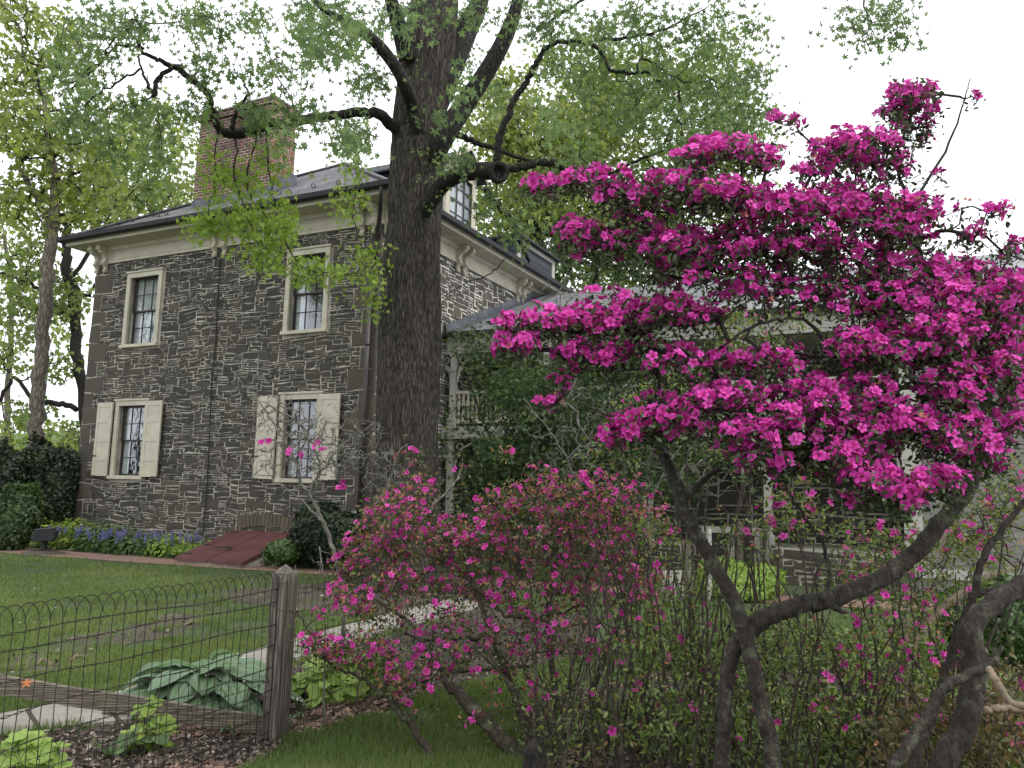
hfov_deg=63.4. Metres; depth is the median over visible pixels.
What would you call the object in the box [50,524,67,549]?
bluebell
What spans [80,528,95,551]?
bluebell
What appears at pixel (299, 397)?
window
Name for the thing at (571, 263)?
tree
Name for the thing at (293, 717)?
strap plant
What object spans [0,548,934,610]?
brick path
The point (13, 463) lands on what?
yew
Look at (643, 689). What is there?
young azalea
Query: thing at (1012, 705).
cut branch
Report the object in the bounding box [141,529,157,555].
bluebell
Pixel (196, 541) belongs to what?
bluebell
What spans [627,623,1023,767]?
ground cover
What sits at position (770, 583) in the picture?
lime shrub
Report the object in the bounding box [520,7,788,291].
spreading tree
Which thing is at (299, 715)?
white flower
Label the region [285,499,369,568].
dark evergreen
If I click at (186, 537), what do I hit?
bluebell
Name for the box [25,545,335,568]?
flower bed
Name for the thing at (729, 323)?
young azalea
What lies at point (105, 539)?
bluebell
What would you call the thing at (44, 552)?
stone slab
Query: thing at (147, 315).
window
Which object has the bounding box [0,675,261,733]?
fence rail
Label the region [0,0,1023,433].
sky
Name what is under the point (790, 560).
porch wing
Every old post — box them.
[523,737,546,767]
[682,543,692,600]
[736,520,743,561]
[762,520,769,564]
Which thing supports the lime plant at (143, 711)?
on the mulch bed at (251, 744)
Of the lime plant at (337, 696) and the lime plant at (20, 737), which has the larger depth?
the lime plant at (337, 696)
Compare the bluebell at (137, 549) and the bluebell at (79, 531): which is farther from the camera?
the bluebell at (79, 531)
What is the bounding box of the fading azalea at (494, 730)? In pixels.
[259,434,683,760]
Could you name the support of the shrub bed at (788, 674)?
on the lawn at (801, 590)
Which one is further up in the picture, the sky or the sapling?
the sky
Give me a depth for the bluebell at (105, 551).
18.70 m
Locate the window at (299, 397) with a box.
[272,391,324,482]
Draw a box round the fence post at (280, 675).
[261,564,297,743]
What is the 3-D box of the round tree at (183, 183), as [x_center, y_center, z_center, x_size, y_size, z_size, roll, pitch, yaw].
[-16.977,-3.850,36.802,7.701,19.963,6.559,2,-8,0]
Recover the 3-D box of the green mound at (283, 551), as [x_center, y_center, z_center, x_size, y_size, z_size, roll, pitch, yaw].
[-4.501,3.333,16.274,0.788,0.630,0.684,2,-8,0]
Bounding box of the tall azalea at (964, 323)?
[482,75,1023,767]
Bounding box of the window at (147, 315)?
[119,267,165,348]
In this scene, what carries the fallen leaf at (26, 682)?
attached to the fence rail
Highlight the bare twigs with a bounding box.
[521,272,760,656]
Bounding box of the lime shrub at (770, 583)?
[695,555,787,601]
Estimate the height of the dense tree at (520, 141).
19.968 m
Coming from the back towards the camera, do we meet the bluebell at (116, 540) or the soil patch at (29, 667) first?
the bluebell at (116, 540)
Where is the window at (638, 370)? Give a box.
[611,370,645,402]
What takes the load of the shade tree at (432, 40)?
on the lawn at (801, 590)
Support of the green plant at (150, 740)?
on the mulch bed at (251, 744)
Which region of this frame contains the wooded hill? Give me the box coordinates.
[1,431,79,479]
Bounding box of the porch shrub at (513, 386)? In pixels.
[438,316,767,579]
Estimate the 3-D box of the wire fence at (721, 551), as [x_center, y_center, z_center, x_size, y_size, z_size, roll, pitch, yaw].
[4.369,3.322,15.722,1.255,0.950,0.026,5,-8,-22]
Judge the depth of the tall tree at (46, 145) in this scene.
22.78 m
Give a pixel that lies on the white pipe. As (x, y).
(709, 538)
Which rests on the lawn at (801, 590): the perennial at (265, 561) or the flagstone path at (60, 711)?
the flagstone path at (60, 711)
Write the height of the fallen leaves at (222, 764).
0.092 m
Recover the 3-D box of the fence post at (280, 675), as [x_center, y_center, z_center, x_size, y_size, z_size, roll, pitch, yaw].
[-1.433,1.669,5.080,0.118,1.105,0.162,0,-8,11]
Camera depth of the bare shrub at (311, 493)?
7.57 m
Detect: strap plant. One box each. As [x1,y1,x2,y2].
[89,740,131,758]
[219,724,245,740]
[289,713,307,725]
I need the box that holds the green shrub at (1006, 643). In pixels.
[931,569,1023,671]
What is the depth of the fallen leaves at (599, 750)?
4.94 m
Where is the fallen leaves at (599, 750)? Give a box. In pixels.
[531,671,1022,767]
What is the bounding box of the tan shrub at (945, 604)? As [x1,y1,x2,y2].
[877,537,1020,763]
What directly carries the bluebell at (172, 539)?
on the flower bed at (96, 551)
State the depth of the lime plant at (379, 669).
6.22 m
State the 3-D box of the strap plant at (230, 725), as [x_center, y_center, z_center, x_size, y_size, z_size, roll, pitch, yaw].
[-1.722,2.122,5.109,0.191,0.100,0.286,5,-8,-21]
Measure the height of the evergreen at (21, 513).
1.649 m
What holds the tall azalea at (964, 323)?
on the shrub bed at (788, 674)
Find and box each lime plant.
[0,728,72,767]
[117,695,178,751]
[291,653,376,708]
[360,651,399,696]
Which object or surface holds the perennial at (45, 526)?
on the flower bed at (96, 551)
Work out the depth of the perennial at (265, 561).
16.70 m
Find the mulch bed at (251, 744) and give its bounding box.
[2,609,602,767]
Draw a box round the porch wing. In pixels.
[441,253,1023,593]
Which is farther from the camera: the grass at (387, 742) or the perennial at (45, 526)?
the perennial at (45, 526)
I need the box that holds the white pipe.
[707,529,711,601]
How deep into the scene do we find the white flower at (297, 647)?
7.72 m
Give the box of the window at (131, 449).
[106,398,151,478]
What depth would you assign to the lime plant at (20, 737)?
4.03 m
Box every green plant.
[112,725,168,755]
[206,649,241,660]
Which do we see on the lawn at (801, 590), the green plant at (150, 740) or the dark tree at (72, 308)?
the dark tree at (72, 308)
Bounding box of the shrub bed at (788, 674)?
[526,667,1023,767]
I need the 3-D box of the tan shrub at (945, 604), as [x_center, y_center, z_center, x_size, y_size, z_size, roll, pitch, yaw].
[2.615,1.590,4.968,1.169,1.442,0.333,5,-8,-21]
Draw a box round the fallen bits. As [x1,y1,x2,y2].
[6,562,574,711]
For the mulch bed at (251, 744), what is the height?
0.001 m
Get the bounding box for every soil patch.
[0,652,62,675]
[62,614,208,657]
[216,584,520,615]
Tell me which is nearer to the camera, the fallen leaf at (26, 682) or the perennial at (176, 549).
the fallen leaf at (26, 682)
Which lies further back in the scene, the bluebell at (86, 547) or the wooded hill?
the wooded hill
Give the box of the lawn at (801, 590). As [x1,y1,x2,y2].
[0,522,946,759]
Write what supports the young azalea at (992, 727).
on the shrub bed at (788, 674)
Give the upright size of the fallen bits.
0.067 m
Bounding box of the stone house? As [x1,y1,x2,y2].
[55,96,576,567]
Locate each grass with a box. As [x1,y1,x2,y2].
[217,693,531,767]
[565,588,1021,689]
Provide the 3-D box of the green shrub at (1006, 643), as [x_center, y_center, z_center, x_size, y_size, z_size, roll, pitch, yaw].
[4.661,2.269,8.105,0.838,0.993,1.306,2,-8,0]
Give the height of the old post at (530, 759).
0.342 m
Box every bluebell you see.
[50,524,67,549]
[72,525,83,550]
[72,525,86,547]
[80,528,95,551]
[95,529,112,553]
[96,528,112,552]
[109,529,125,554]
[117,528,126,551]
[133,530,145,554]
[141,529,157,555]
[153,529,166,556]
[162,531,180,558]
[179,531,190,552]
[190,532,202,545]
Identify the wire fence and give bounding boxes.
[0,549,495,767]
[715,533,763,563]
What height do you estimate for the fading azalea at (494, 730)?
2.158 m
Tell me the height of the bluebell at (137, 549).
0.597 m
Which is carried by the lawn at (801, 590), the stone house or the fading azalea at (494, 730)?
the stone house
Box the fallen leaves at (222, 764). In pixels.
[168,682,442,767]
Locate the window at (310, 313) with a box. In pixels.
[280,243,332,335]
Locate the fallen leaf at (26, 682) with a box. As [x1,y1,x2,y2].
[20,679,32,688]
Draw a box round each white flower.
[290,697,305,720]
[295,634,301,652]
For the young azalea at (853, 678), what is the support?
on the shrub bed at (788, 674)
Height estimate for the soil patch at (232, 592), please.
0.001 m
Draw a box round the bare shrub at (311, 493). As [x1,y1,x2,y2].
[231,359,434,658]
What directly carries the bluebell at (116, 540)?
on the flower bed at (96, 551)
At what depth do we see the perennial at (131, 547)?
18.82 m
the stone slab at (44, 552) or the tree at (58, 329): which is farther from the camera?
the tree at (58, 329)
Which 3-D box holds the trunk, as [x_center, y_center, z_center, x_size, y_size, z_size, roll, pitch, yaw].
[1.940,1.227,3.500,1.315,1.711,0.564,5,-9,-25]
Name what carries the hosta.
on the mulch bed at (251, 744)
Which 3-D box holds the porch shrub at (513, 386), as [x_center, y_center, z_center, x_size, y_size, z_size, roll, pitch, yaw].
[1.505,1.060,15.493,6.300,5.188,3.867,2,-8,0]
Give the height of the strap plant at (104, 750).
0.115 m
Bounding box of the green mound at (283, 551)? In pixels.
[261,538,303,567]
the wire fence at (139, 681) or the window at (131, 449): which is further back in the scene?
the window at (131, 449)
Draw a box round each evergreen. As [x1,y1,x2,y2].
[0,481,46,550]
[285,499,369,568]
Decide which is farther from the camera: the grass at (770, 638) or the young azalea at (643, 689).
the grass at (770, 638)
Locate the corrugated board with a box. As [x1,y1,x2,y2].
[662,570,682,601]
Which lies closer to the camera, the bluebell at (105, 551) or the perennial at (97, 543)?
the bluebell at (105, 551)
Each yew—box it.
[0,435,30,501]
[22,429,80,545]
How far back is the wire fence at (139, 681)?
4.23 m
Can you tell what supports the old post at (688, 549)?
on the lawn at (801, 590)
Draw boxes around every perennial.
[29,516,72,547]
[36,517,108,548]
[67,520,141,551]
[103,530,175,554]
[139,533,210,556]
[260,543,331,566]
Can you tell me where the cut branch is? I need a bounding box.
[984,666,1023,714]
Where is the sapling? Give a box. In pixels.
[241,463,462,726]
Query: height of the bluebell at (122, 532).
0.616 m
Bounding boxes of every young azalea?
[470,503,859,767]
[523,282,858,680]
[723,450,1023,767]
[832,631,1023,767]
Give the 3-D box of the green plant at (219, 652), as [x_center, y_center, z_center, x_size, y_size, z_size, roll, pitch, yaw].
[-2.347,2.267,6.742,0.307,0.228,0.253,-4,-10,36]
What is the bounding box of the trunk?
[886,498,1023,767]
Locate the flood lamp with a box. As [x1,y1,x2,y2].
[31,527,57,549]
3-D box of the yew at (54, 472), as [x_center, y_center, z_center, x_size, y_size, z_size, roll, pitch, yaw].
[-11.936,2.623,21.170,2.165,2.950,1.292,-3,-9,30]
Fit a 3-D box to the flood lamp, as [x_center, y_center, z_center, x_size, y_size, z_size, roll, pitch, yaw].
[-10.340,3.465,18.306,0.490,0.580,0.340,4,-8,-20]
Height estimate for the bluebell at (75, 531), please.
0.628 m
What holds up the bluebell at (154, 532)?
on the flower bed at (96, 551)
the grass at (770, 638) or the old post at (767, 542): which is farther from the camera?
the old post at (767, 542)
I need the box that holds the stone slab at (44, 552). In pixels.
[17,550,69,555]
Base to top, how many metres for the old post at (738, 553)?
1.257 m
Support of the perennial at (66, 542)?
on the flower bed at (96, 551)
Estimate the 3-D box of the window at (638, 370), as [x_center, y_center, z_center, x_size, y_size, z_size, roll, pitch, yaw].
[3.122,0.440,20.509,1.200,1.500,0.590,-2,-9,26]
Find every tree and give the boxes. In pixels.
[0,0,147,448]
[0,122,194,456]
[0,183,88,451]
[30,0,929,598]
[62,87,199,227]
[451,50,712,279]
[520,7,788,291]
[525,208,706,289]
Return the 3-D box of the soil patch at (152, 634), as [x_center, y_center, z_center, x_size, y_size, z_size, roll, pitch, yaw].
[-3.921,2.595,8.651,1.028,0.001,2.838,2,-8,0]
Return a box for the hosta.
[102,654,306,722]
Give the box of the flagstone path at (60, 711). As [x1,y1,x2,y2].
[0,597,485,736]

